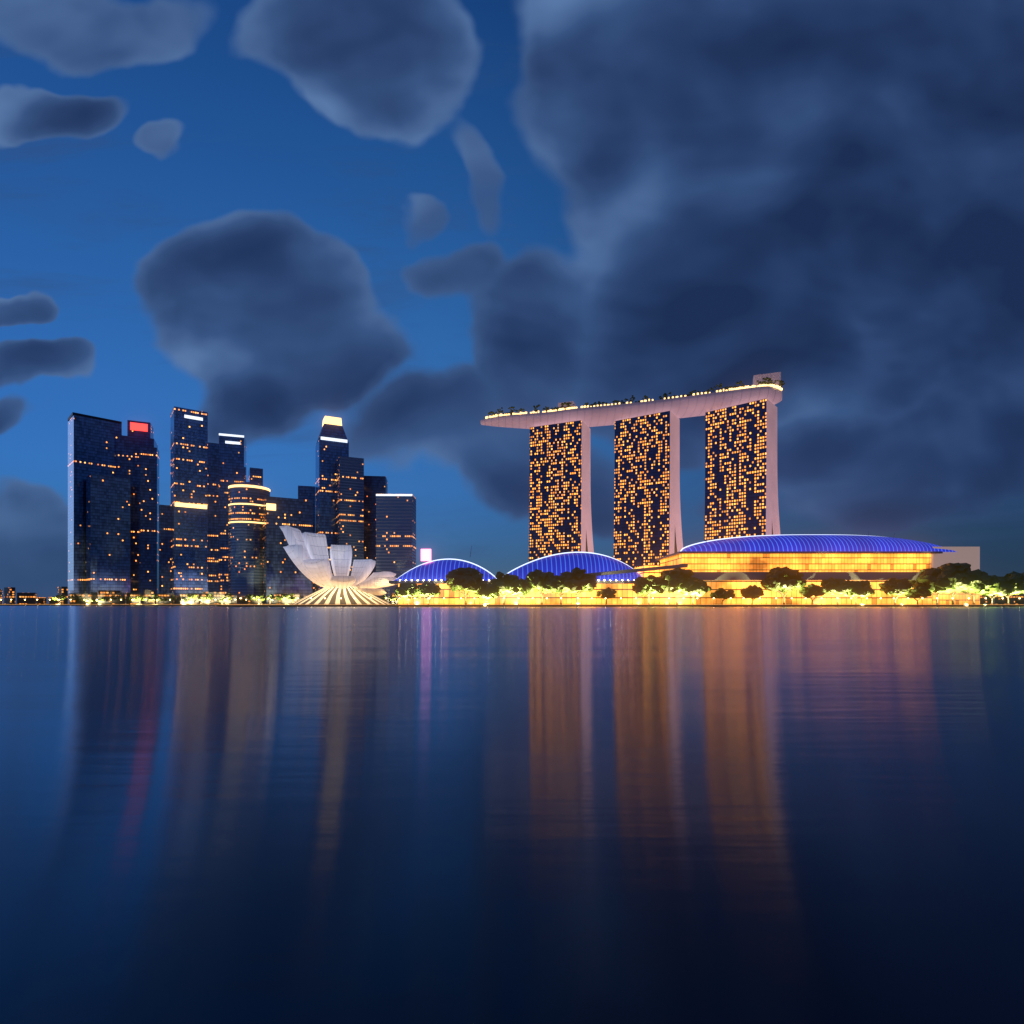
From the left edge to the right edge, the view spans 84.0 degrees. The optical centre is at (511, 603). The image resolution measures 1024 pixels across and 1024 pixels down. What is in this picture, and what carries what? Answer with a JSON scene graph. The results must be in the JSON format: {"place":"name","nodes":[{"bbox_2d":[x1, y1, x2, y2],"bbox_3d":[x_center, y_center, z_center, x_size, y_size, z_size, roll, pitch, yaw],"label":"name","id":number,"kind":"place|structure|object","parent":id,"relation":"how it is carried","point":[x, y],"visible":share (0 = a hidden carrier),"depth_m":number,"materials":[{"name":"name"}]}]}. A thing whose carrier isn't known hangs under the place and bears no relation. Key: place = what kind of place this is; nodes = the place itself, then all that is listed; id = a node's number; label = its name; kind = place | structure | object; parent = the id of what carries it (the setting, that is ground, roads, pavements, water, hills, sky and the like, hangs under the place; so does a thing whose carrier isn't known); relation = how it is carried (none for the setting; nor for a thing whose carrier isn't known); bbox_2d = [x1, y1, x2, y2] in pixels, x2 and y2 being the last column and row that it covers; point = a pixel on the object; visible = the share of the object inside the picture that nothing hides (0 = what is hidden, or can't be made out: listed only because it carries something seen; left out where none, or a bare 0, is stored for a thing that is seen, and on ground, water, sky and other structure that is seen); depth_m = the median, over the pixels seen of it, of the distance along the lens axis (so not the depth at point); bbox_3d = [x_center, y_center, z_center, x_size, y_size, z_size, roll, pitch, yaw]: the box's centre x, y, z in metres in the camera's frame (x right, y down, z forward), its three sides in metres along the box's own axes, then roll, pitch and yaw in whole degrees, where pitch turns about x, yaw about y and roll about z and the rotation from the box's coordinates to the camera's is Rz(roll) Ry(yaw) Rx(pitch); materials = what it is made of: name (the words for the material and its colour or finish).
{"place":"outdoors","nodes":[
{"label":"outdoors","id":0,"kind":"place"},
{"bbox_2d":[68,412,130,603],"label":"tower","id":1,"kind":"structure","parent":0,"point":[99,524],"depth_m":751.87,"materials":[{"name":"blue glass"}]},
{"bbox_2d":[208,433,245,594],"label":"tower","id":2,"kind":"structure","parent":0,"point":[226,461],"depth_m":781.84,"materials":[{"name":"blue glass"}]},
{"bbox_2d":[316,416,363,590],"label":"tower","id":3,"kind":"structure","parent":0,"point":[339,496],"depth_m":763.13,"materials":[{"name":"blue glass"}]},
{"bbox_2d":[364,476,387,595],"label":"tower","id":4,"kind":"structure","parent":0,"point":[374,486],"depth_m":799.29,"materials":[{"name":"blue glass"}]},
{"bbox_2d":[0,606,1023,1023],"bbox_3d":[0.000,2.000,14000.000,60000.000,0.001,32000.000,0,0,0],"label":"bay water","id":5,"kind":"structure","parent":0,"point":[212,814],"depth_m":5.38,"materials":[{"name":"blue liquid"}]},
{"bbox_2d":[0,605,1023,606],"bbox_3d":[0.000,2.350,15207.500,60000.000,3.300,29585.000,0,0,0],"label":"ground","id":6,"kind":"structure","parent":0,"point":[559,605],"depth_m":415.00,"materials":[{"name":"grey concrete"}]},
{"bbox_2d":[116,420,158,603],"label":"tower","id":7,"kind":"structure","parent":6,"relation":"on","point":[137,457],"depth_m":781.40,"materials":[{"name":"blue glass"}]},
{"bbox_2d":[1,599,295,604],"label":"shore lamps","id":8,"kind":"object","parent":6,"relation":"on","point":[132,599],"visible":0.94,"depth_m":682.90,"materials":[{"name":"yellow"}]},
{"bbox_2d":[171,406,207,603],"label":"tower","id":9,"kind":"structure","parent":6,"relation":"on","point":[189,501],"depth_m":746.58,"materials":[{"name":"blue glass"}]},
{"bbox_2d":[52,593,397,604],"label":"shore trees","id":10,"kind":"object","parent":6,"relation":"on","point":[271,597],"visible":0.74,"depth_m":685.34,"materials":[{"name":"green plant"}]},
{"bbox_2d":[228,482,269,602],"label":"round tower","id":11,"kind":"structure","parent":6,"relation":"on","point":[245,506],"depth_m":733.10,"materials":[{"name":"blue glass"}]},
{"bbox_2d":[248,467,315,592],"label":"tower","id":12,"kind":"structure","parent":6,"relation":"on","point":[255,475],"depth_m":849.59,"materials":[{"name":"blue glass"}]},
{"bbox_2d":[294,586,387,602],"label":"museum base","id":13,"kind":"object","parent":6,"relation":"on","point":[336,594],"visible":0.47,"depth_m":439.55,"materials":[{"name":"white"}]},
{"bbox_2d":[279,525,396,594],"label":"lotus-shaped museum","id":14,"kind":"structure","parent":13,"relation":"on","point":[307,553],"depth_m":458.31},
{"bbox_2d":[376,494,415,602],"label":"striped tower","id":15,"kind":"structure","parent":6,"relation":"on","point":[396,533],"depth_m":734.69,"materials":[{"name":"blue glass"}]},
{"bbox_2d":[421,549,430,560],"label":"illuminated billboard","id":16,"kind":"object","parent":6,"relation":"on","point":[425,554],"visible":0.56,"depth_m":476.40,"materials":[{"name":"pink"}]},
{"bbox_2d":[0,587,1023,604],"bbox_3d":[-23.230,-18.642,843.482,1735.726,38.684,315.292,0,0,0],"label":"distant buildings","id":17,"kind":"structure","parent":6,"relation":"on","point":[29,598],"depth_m":701.20,"materials":[{"name":"yellow glass"}]},
{"bbox_2d":[0,604,1023,604],"bbox_3d":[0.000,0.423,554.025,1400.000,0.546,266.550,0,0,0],"label":"promenade step lights","id":18,"kind":"object","parent":6,"relation":"on","point":[513,604],"visible":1,"depth_m":420.75,"materials":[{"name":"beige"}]},
{"bbox_2d":[529,420,593,561],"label":"hotel tower","id":19,"kind":"structure","parent":6,"relation":"on","point":[560,519],"depth_m":599.63,"materials":[{"name":"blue glass"}]},
{"bbox_2d":[218,603,1023,604],"bbox_3d":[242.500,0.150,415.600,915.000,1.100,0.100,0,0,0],"label":"promenade railing","id":20,"kind":"object","parent":6,"relation":"on","point":[621,603],"visible":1,"depth_m":415.55,"materials":[{"name":"grey"}]},
{"bbox_2d":[227,598,1019,604],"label":"promenade lamps","id":21,"kind":"object","parent":6,"relation":"on","point":[577,598],"visible":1,"depth_m":417.93,"materials":[{"name":"yellow"}]},
{"bbox_2d":[614,411,682,568],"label":"hotel tower","id":22,"kind":"structure","parent":6,"relation":"on","point":[647,522],"depth_m":573.51,"materials":[{"name":"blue glass"}]},
{"bbox_2d":[389,547,979,602],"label":"shopping mall building","id":23,"kind":"structure","parent":6,"relation":"on","point":[736,571],"depth_m":452.00,"materials":[{"name":"yellow glass"}]},
{"bbox_2d":[394,534,955,580],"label":"curved roofs","id":24,"kind":"structure","parent":23,"relation":"attached to","point":[555,564],"depth_m":454.10,"materials":[{"name":"blue metal"}]},
{"bbox_2d":[395,563,1023,602],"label":"trees","id":25,"kind":"object","parent":6,"relation":"on","point":[947,578],"visible":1,"depth_m":424.67,"materials":[{"name":"green plant"}]},
{"bbox_2d":[704,398,779,540],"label":"hotel tower","id":26,"kind":"structure","parent":6,"relation":"on","point":[741,489],"depth_m":542.14,"materials":[{"name":"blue glass"}]},
{"bbox_2d":[480,372,781,428],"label":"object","id":27,"kind":"structure","parent":0,"point":[684,407],"depth_m":572.99,"materials":[{"name":"grey"}]},
{"bbox_2d":[485,384,782,418],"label":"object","id":28,"kind":"structure","parent":27,"relation":"on","point":[771,385],"depth_m":575.62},
{"bbox_2d":[488,377,784,415],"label":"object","id":29,"kind":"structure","parent":27,"relation":"on","point":[781,383],"depth_m":583.69,"materials":[{"name":"plant"}]}
]}

